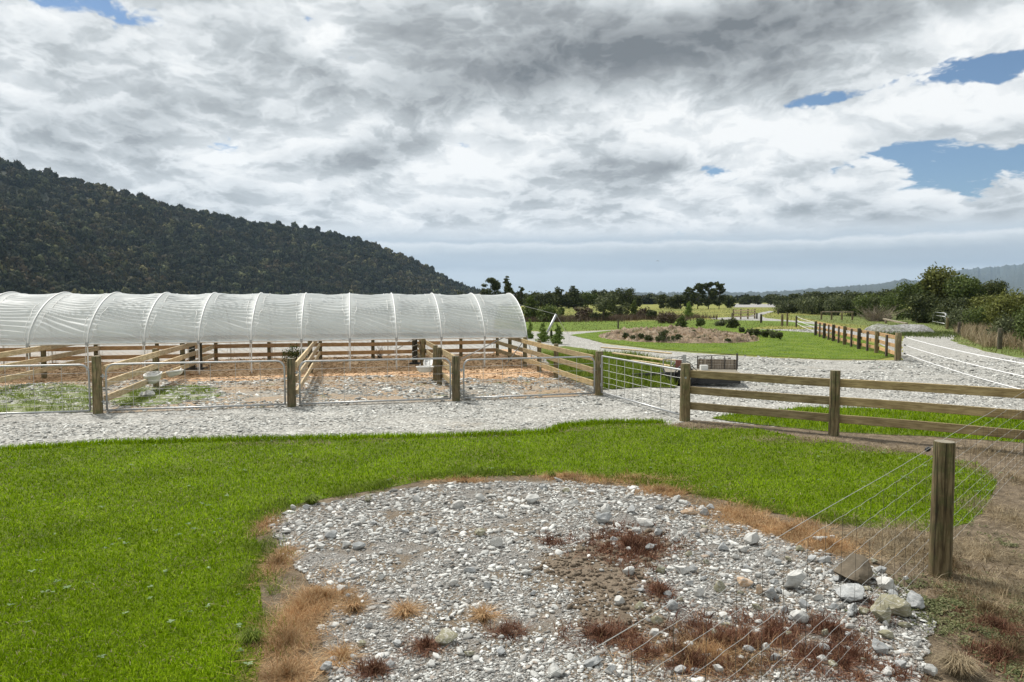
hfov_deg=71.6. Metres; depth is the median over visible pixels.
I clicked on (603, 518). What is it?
rock
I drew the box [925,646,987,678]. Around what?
grass tussock
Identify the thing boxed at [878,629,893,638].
river stone
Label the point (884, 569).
river stone
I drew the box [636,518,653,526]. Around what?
rock
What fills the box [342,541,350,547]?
river stone
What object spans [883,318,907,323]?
fallen plank
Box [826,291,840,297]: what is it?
tree
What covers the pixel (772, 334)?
garden shrub
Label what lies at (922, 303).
thicket tree
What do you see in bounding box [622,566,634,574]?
rock
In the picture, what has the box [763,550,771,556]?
river stone
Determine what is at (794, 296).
tree
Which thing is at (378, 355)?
dead bush
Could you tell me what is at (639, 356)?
plank
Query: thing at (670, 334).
mulch litter
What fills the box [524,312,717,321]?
brown scrub grass
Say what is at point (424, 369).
feed trough
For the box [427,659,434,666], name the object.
river stone
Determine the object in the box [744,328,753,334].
garden shrub
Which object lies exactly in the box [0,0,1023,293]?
sky
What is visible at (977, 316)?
shrub
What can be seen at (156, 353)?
divider fence
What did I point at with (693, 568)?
river stone
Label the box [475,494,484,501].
river stone
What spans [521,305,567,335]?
guy pole
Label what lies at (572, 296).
tree
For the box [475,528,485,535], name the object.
river stone
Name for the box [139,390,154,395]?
rock
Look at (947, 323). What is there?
fence post
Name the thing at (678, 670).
river stone
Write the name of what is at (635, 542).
red dried weeds
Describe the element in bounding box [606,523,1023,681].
brown weeds
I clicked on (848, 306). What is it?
bush
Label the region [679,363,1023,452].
plank fence
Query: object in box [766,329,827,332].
gravel path
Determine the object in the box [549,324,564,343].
sapling
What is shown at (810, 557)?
river stone
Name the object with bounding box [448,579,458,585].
river stone
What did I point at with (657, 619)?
river stone
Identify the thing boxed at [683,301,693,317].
sapling
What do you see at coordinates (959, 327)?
fence post
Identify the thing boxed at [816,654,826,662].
river stone
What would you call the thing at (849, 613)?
river stone
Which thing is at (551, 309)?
paddock bush
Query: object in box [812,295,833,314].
bush
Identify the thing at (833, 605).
river stone
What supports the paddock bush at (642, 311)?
on the ground at (700, 308)
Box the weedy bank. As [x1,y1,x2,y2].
[541,346,678,388]
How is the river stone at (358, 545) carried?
on the gravel patch at (337, 558)
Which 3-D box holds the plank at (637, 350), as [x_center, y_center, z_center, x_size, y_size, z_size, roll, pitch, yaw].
[4.861,0.364,28.119,0.147,0.052,3.388,-3,6,-43]
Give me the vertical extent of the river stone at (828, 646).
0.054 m
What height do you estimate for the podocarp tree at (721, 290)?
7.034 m
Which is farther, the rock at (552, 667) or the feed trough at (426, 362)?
the feed trough at (426, 362)
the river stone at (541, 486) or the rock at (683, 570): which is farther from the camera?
the river stone at (541, 486)
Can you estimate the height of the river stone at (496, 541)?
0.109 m
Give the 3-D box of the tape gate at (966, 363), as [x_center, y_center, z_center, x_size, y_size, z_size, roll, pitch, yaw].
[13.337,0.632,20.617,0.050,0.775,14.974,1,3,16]
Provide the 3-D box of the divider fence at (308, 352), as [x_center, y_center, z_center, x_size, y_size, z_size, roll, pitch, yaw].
[-6.294,0.660,22.007,0.204,1.210,12.344,-1,3,-13]
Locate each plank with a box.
[601,347,671,353]
[612,352,665,360]
[632,360,674,366]
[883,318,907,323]
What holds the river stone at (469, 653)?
on the gravel patch at (337, 558)
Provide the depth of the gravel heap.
49.89 m
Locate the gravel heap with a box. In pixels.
[864,324,933,332]
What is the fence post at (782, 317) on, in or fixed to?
on the ground at (700, 308)
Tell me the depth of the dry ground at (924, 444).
7.32 m
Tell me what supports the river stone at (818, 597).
on the gravel patch at (337, 558)
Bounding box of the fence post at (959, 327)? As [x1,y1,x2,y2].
[957,322,960,334]
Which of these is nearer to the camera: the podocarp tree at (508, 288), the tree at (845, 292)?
the podocarp tree at (508, 288)
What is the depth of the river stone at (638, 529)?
7.23 m
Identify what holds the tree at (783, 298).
on the ground at (700, 308)
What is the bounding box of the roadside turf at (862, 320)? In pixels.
[790,315,1023,357]
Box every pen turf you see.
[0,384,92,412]
[109,384,223,406]
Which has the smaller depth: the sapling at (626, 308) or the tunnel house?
the tunnel house
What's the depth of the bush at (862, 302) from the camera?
93.81 m
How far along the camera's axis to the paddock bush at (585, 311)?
79.62 m
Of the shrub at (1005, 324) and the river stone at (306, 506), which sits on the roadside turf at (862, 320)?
the shrub at (1005, 324)
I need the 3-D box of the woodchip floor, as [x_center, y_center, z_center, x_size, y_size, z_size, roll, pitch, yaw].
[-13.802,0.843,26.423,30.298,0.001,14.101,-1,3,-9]
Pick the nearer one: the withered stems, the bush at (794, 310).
the withered stems
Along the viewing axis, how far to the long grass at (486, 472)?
7.88 m
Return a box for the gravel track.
[711,311,901,355]
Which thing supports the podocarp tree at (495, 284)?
on the ground at (700, 308)
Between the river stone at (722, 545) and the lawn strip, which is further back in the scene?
the lawn strip
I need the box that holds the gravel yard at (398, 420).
[0,330,1023,674]
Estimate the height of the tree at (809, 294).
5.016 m
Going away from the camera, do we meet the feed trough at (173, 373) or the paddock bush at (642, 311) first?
the feed trough at (173, 373)
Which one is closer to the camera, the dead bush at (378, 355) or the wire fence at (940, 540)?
the wire fence at (940, 540)
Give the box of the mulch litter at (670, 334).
[607,327,758,342]
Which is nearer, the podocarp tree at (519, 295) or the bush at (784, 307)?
the bush at (784, 307)
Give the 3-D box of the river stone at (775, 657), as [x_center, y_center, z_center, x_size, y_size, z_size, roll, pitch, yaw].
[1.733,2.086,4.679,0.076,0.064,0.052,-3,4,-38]
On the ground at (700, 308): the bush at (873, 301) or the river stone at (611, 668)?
the bush at (873, 301)
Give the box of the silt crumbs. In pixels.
[532,528,683,641]
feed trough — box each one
[141,371,161,383]
[166,368,183,376]
[416,366,433,372]
[424,359,432,365]
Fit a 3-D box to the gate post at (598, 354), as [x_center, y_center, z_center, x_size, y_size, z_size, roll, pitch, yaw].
[2.177,0.882,17.762,0.208,1.261,0.210,0,3,0]
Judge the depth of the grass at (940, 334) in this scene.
46.98 m
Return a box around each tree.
[480,277,501,294]
[502,276,514,293]
[516,286,524,306]
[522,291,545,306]
[522,295,539,317]
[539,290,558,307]
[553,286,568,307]
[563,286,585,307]
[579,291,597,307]
[589,292,618,320]
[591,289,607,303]
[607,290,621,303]
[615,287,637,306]
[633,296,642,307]
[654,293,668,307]
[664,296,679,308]
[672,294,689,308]
[682,287,694,306]
[691,283,706,308]
[700,282,717,308]
[713,281,725,305]
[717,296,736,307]
[736,296,749,304]
[743,296,755,304]
[753,294,763,304]
[762,294,772,304]
[772,295,791,306]
[788,293,806,299]
[802,291,814,299]
[812,291,827,299]
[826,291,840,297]
[838,290,853,303]
[848,291,865,301]
[865,291,880,295]
[878,289,898,303]
[892,279,931,319]
[902,291,942,322]
[909,262,970,308]
[925,294,970,324]
[942,274,997,309]
[965,291,998,321]
[978,278,1012,298]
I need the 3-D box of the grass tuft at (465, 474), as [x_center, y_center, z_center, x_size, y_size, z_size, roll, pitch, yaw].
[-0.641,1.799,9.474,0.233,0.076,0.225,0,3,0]
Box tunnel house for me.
[0,291,532,378]
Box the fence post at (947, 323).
[946,318,948,328]
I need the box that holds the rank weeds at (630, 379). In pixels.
[543,348,678,388]
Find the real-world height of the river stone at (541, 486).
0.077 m
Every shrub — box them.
[643,335,652,340]
[655,335,665,340]
[658,329,667,337]
[738,327,744,331]
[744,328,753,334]
[751,329,760,335]
[760,329,769,337]
[769,329,779,337]
[776,332,782,339]
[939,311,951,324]
[942,304,975,328]
[959,302,992,327]
[981,286,1023,326]
[984,311,1019,339]
[1011,305,1023,345]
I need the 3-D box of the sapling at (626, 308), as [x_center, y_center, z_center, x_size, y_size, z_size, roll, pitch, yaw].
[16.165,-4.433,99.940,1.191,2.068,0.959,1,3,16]
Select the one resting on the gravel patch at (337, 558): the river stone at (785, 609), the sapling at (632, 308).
the river stone at (785, 609)
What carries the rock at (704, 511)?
on the gravel patch at (337, 558)
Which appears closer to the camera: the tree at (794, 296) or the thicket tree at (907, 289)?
the thicket tree at (907, 289)
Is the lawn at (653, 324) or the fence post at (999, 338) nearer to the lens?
the fence post at (999, 338)
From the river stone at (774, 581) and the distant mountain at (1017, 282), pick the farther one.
the distant mountain at (1017, 282)
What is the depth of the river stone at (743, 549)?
6.68 m
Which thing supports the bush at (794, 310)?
on the ground at (700, 308)
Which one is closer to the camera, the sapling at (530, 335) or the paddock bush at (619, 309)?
the sapling at (530, 335)
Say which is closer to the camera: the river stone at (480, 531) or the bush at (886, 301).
the river stone at (480, 531)
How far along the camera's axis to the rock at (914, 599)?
5.48 m
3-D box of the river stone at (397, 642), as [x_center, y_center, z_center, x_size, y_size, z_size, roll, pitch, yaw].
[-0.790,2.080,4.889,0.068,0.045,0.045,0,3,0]
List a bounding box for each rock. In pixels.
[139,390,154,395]
[319,661,331,671]
[434,628,457,645]
[450,500,464,508]
[525,494,539,503]
[547,663,562,677]
[583,655,602,666]
[596,512,612,523]
[601,504,610,512]
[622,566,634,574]
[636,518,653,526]
[655,564,665,573]
[675,565,689,574]
[681,508,695,514]
[699,508,708,515]
[737,577,752,586]
[743,532,759,544]
[756,584,761,594]
[766,587,778,598]
[784,569,805,588]
[790,610,809,623]
[812,536,826,540]
[833,553,872,584]
[835,583,864,601]
[847,603,857,613]
[870,598,890,623]
[872,638,888,654]
[876,576,896,590]
[878,594,911,616]
[906,590,924,608]
[923,663,937,676]
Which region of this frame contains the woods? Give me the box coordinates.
[456,291,1023,304]
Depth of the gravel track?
73.69 m
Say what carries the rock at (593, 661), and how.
on the gravel patch at (337, 558)
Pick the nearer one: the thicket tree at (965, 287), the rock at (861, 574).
the rock at (861, 574)
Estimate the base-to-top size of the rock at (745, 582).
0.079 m
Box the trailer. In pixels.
[632,353,740,385]
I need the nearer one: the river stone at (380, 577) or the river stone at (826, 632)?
the river stone at (826, 632)
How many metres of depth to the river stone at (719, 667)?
4.52 m
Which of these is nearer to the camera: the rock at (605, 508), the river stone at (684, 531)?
the river stone at (684, 531)
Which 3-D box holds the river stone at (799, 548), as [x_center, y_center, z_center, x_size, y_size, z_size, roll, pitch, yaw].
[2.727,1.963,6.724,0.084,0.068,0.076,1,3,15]
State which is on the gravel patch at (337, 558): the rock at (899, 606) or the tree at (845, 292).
the rock at (899, 606)
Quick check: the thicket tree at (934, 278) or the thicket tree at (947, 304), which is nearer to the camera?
the thicket tree at (947, 304)
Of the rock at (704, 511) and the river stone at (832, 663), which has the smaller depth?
the river stone at (832, 663)
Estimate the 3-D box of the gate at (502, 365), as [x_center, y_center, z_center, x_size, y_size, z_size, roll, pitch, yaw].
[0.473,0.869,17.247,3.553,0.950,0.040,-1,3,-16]
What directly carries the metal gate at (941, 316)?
on the roadside turf at (862, 320)
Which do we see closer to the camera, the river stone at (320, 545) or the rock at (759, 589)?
the rock at (759, 589)
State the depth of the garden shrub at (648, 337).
39.75 m
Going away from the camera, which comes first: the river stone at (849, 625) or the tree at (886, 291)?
the river stone at (849, 625)
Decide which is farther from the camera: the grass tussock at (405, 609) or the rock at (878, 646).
the grass tussock at (405, 609)
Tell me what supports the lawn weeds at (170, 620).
on the lawn at (354, 482)
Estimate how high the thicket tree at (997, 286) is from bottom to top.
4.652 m
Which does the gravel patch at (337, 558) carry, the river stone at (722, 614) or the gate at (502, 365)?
the river stone at (722, 614)
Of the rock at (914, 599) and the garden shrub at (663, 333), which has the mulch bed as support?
the garden shrub at (663, 333)
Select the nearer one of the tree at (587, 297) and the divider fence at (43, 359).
the divider fence at (43, 359)
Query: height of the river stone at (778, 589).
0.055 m
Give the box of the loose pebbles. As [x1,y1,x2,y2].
[544,533,673,636]
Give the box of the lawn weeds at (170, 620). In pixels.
[7,429,1002,663]
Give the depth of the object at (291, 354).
26.19 m
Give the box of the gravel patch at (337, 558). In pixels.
[272,480,935,681]
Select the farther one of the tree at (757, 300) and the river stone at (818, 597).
the tree at (757, 300)
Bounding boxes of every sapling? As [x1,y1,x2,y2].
[527,319,533,338]
[535,322,550,341]
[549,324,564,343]
[623,302,629,314]
[629,300,639,314]
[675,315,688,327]
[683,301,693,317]
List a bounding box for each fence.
[0,338,498,364]
[0,345,99,382]
[103,343,214,400]
[295,340,320,393]
[417,339,454,384]
[496,337,594,385]
[537,392,1023,681]
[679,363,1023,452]
[733,309,755,318]
[814,321,901,360]
[820,311,852,319]
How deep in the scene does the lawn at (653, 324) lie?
67.76 m
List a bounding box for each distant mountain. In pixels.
[953,263,1023,284]
[999,273,1023,293]
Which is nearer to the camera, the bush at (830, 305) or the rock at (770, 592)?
the rock at (770, 592)
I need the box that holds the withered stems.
[574,601,846,681]
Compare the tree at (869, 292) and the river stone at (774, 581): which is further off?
the tree at (869, 292)
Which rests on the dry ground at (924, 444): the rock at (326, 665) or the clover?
the clover
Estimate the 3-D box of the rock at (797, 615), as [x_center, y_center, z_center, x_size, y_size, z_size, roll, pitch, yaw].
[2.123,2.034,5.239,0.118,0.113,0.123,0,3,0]
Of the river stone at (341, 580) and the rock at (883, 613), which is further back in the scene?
the river stone at (341, 580)
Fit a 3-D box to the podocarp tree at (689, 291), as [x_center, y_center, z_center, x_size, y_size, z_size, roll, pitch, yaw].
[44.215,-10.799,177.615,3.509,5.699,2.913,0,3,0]
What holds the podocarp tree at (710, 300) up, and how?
on the ground at (700, 308)
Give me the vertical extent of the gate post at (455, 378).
1.220 m
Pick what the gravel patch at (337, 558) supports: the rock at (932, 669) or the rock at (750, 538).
the rock at (750, 538)
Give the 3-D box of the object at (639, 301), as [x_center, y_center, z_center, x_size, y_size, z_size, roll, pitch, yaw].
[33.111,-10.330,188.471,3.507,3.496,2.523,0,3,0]
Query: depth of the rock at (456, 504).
8.10 m
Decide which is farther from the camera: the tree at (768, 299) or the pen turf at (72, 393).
the tree at (768, 299)
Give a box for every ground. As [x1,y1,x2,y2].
[255,420,1023,681]
[521,303,1023,359]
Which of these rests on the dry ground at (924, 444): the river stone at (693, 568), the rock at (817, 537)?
the rock at (817, 537)
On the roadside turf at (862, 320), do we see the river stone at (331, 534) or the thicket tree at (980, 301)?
the thicket tree at (980, 301)
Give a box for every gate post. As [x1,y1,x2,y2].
[91,356,102,413]
[287,358,295,406]
[452,356,459,400]
[595,351,602,395]
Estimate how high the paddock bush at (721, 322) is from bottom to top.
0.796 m
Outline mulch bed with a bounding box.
[599,324,758,342]
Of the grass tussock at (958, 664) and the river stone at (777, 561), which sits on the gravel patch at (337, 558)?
the river stone at (777, 561)
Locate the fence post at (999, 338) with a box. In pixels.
[997,328,1002,348]
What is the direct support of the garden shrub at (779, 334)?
on the island lawn at (801, 350)
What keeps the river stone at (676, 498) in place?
on the gravel patch at (337, 558)
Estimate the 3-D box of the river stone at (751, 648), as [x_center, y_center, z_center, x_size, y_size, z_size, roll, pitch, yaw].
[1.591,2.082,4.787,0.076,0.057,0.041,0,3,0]
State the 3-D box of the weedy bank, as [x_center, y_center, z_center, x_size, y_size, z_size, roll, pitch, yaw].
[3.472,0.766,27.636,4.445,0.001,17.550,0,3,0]
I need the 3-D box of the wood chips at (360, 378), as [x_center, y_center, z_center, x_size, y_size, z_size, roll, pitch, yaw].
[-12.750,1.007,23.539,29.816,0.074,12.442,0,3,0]
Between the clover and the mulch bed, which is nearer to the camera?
the clover
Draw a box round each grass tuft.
[232,624,267,644]
[298,493,327,504]
[456,472,468,478]
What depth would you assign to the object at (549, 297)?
176.88 m
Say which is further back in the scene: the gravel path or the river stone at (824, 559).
the gravel path
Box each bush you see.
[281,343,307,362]
[375,342,383,357]
[536,303,561,321]
[559,307,564,315]
[574,305,592,320]
[612,305,625,315]
[636,305,649,315]
[646,309,657,317]
[657,310,675,322]
[695,318,705,326]
[714,318,727,325]
[726,317,739,327]
[772,296,804,312]
[789,297,806,312]
[795,295,820,313]
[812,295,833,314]
[822,292,851,314]
[835,293,870,315]
[851,292,881,316]
[853,304,904,320]
[866,292,899,316]
[876,290,911,319]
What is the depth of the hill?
907.09 m
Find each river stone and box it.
[302,504,309,509]
[316,543,324,548]
[325,530,336,538]
[337,584,348,590]
[338,578,344,583]
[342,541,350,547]
[352,541,365,549]
[357,639,365,646]
[364,623,372,627]
[365,494,371,501]
[377,574,384,580]
[386,660,394,667]
[392,639,401,646]
[412,494,419,501]
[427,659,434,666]
[428,526,437,533]
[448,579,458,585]
[456,648,463,654]
[463,567,475,572]
[464,651,474,655]
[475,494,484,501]
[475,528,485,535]
[483,581,491,588]
[490,537,502,546]
[496,645,505,654]
[520,569,530,574]
[539,484,546,489]
[562,488,569,492]
[606,664,615,673]
[614,595,624,604]
[627,505,634,512]
[632,527,640,531]
[634,601,644,609]
[645,543,654,549]
[649,628,658,636]
[650,615,662,624]
[654,528,662,535]
[663,591,671,596]
[667,599,677,610]
[671,536,680,541]
[672,495,680,501]
[674,665,685,673]
[681,529,687,534]
[685,580,693,584]
[688,565,697,571]
[693,588,703,596]
[706,504,714,509]
[713,580,724,592]
[713,664,723,671]
[718,542,727,549]
[718,611,727,617]
[720,573,728,577]
[738,546,747,552]
[742,645,753,652]
[752,604,761,609]
[755,572,761,576]
[762,642,770,650]
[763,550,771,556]
[769,579,778,584]
[770,653,780,660]
[774,558,781,564]
[775,587,781,593]
[779,606,787,612]
[795,545,804,550]
[799,599,808,607]
[808,555,815,561]
[812,594,822,599]
[814,567,821,573]
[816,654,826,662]
[817,556,830,562]
[819,643,829,649]
[821,629,828,635]
[828,603,838,609]
[828,660,837,666]
[831,576,839,580]
[845,623,855,628]
[847,610,853,615]
[859,607,869,614]
[877,566,886,572]
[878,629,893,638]
[881,666,894,674]
[888,589,897,595]
[895,660,906,667]
[897,622,911,627]
[912,640,919,646]
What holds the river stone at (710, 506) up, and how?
on the gravel patch at (337, 558)
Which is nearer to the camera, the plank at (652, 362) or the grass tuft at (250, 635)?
the grass tuft at (250, 635)
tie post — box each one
[186,343,207,369]
[409,339,420,363]
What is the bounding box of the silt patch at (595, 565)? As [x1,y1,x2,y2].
[538,529,680,642]
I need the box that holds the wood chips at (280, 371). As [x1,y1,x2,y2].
[0,353,552,384]
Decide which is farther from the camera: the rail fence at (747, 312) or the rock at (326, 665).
the rail fence at (747, 312)
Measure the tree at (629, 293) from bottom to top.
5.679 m
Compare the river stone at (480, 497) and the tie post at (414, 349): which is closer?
the river stone at (480, 497)
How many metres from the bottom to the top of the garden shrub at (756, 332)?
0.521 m
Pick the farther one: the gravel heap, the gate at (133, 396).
the gravel heap
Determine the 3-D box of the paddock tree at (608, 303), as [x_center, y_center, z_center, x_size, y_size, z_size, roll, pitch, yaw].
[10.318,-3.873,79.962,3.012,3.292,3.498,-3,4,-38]
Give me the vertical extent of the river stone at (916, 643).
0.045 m
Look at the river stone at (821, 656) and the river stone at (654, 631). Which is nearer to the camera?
the river stone at (821, 656)
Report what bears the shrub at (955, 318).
on the roadside turf at (862, 320)
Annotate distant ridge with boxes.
[634,278,1022,296]
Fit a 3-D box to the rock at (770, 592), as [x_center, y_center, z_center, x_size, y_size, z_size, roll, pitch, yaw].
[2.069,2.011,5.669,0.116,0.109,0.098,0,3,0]
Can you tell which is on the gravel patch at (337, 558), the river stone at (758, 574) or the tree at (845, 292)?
the river stone at (758, 574)
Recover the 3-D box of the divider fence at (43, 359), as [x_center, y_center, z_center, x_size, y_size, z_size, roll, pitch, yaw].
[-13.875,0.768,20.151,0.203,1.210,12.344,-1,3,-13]
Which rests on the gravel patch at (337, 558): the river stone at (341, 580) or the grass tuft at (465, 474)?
the river stone at (341, 580)
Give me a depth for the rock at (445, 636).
4.91 m
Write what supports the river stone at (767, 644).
on the gravel patch at (337, 558)
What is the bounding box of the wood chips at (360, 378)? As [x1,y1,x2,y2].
[0,356,585,397]
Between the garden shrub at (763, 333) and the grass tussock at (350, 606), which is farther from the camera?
the garden shrub at (763, 333)
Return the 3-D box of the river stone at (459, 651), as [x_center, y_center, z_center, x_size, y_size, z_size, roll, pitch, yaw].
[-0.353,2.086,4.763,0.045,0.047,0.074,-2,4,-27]
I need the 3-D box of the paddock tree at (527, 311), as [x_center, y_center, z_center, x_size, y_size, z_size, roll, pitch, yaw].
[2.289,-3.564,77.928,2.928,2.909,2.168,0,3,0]
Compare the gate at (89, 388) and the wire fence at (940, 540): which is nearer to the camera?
the wire fence at (940, 540)
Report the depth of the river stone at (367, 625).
5.15 m
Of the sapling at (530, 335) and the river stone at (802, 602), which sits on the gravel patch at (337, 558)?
the river stone at (802, 602)
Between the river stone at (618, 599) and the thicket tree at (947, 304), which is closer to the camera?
the river stone at (618, 599)
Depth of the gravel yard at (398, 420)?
15.63 m
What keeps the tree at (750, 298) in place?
on the ground at (700, 308)
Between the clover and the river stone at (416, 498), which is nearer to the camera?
the clover
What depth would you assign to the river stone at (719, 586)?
5.78 m
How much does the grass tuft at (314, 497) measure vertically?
0.099 m
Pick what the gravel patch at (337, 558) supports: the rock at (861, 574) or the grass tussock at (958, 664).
the rock at (861, 574)
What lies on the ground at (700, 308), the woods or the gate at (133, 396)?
the woods
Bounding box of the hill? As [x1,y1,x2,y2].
[0,171,422,291]
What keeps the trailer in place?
on the gravel yard at (398, 420)
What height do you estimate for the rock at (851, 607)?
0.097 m
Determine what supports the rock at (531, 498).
on the gravel patch at (337, 558)
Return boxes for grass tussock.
[344,599,362,610]
[394,605,420,617]
[475,611,489,621]
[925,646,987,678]
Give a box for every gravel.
[0,351,594,412]
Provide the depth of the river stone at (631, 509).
7.91 m
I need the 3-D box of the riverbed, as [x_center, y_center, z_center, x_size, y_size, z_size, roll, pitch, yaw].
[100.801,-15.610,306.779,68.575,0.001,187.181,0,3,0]
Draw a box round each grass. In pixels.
[0,416,671,451]
[196,469,907,681]
[215,461,921,681]
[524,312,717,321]
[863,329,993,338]
[952,321,1023,352]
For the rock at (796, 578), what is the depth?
5.81 m
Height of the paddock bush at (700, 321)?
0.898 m
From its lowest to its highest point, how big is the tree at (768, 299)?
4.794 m
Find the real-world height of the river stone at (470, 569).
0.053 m
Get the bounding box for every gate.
[0,364,91,414]
[101,360,286,410]
[295,358,451,404]
[460,356,595,398]
[600,355,680,414]
[904,336,1023,388]
[932,312,948,325]
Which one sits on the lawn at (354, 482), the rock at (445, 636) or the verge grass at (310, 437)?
the verge grass at (310, 437)
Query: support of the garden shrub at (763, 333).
on the island lawn at (801, 350)
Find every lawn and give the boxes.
[0,424,996,681]
[526,320,822,330]
[572,327,893,358]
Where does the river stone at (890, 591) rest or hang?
on the gravel patch at (337, 558)
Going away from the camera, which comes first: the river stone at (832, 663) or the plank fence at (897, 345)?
the river stone at (832, 663)
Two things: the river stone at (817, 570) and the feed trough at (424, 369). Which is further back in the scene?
the feed trough at (424, 369)
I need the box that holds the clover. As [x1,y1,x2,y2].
[844,520,1023,681]
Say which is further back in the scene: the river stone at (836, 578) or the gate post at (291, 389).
the gate post at (291, 389)
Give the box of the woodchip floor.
[0,349,553,384]
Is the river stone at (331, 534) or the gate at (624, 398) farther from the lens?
the gate at (624, 398)
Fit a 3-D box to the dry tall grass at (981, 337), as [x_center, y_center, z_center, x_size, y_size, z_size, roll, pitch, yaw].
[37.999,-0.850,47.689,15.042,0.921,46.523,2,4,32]
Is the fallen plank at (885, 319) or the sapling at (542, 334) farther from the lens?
the fallen plank at (885, 319)
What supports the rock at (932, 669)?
on the dry ground at (924, 444)
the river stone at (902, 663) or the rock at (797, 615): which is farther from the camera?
the rock at (797, 615)
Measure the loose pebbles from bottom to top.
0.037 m
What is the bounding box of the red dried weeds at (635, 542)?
[336,510,1023,681]
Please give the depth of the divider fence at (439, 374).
20.77 m
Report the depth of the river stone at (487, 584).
5.85 m
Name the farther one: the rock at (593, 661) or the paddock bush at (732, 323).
the paddock bush at (732, 323)
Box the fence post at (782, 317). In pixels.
[781,314,783,325]
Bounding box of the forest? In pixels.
[0,157,481,294]
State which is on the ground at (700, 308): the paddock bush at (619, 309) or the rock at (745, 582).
the paddock bush at (619, 309)
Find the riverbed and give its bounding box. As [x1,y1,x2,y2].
[734,304,774,306]
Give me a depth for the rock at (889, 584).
5.81 m
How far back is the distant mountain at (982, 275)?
7199.10 m
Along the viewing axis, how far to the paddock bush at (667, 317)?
70.91 m
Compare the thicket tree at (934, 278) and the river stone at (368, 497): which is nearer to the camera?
the river stone at (368, 497)
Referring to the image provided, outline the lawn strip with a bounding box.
[713,407,1023,442]
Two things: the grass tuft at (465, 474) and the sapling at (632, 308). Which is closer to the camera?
the grass tuft at (465, 474)
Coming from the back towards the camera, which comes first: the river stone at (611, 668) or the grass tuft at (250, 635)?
the grass tuft at (250, 635)
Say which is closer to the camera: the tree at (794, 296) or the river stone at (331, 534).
the river stone at (331, 534)
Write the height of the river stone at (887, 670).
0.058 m
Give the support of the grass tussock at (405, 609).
on the gravel patch at (337, 558)
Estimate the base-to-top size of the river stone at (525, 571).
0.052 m
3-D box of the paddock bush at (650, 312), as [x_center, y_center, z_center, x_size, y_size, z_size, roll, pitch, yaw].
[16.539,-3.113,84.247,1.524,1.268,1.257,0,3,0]
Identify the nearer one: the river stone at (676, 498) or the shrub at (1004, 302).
the river stone at (676, 498)

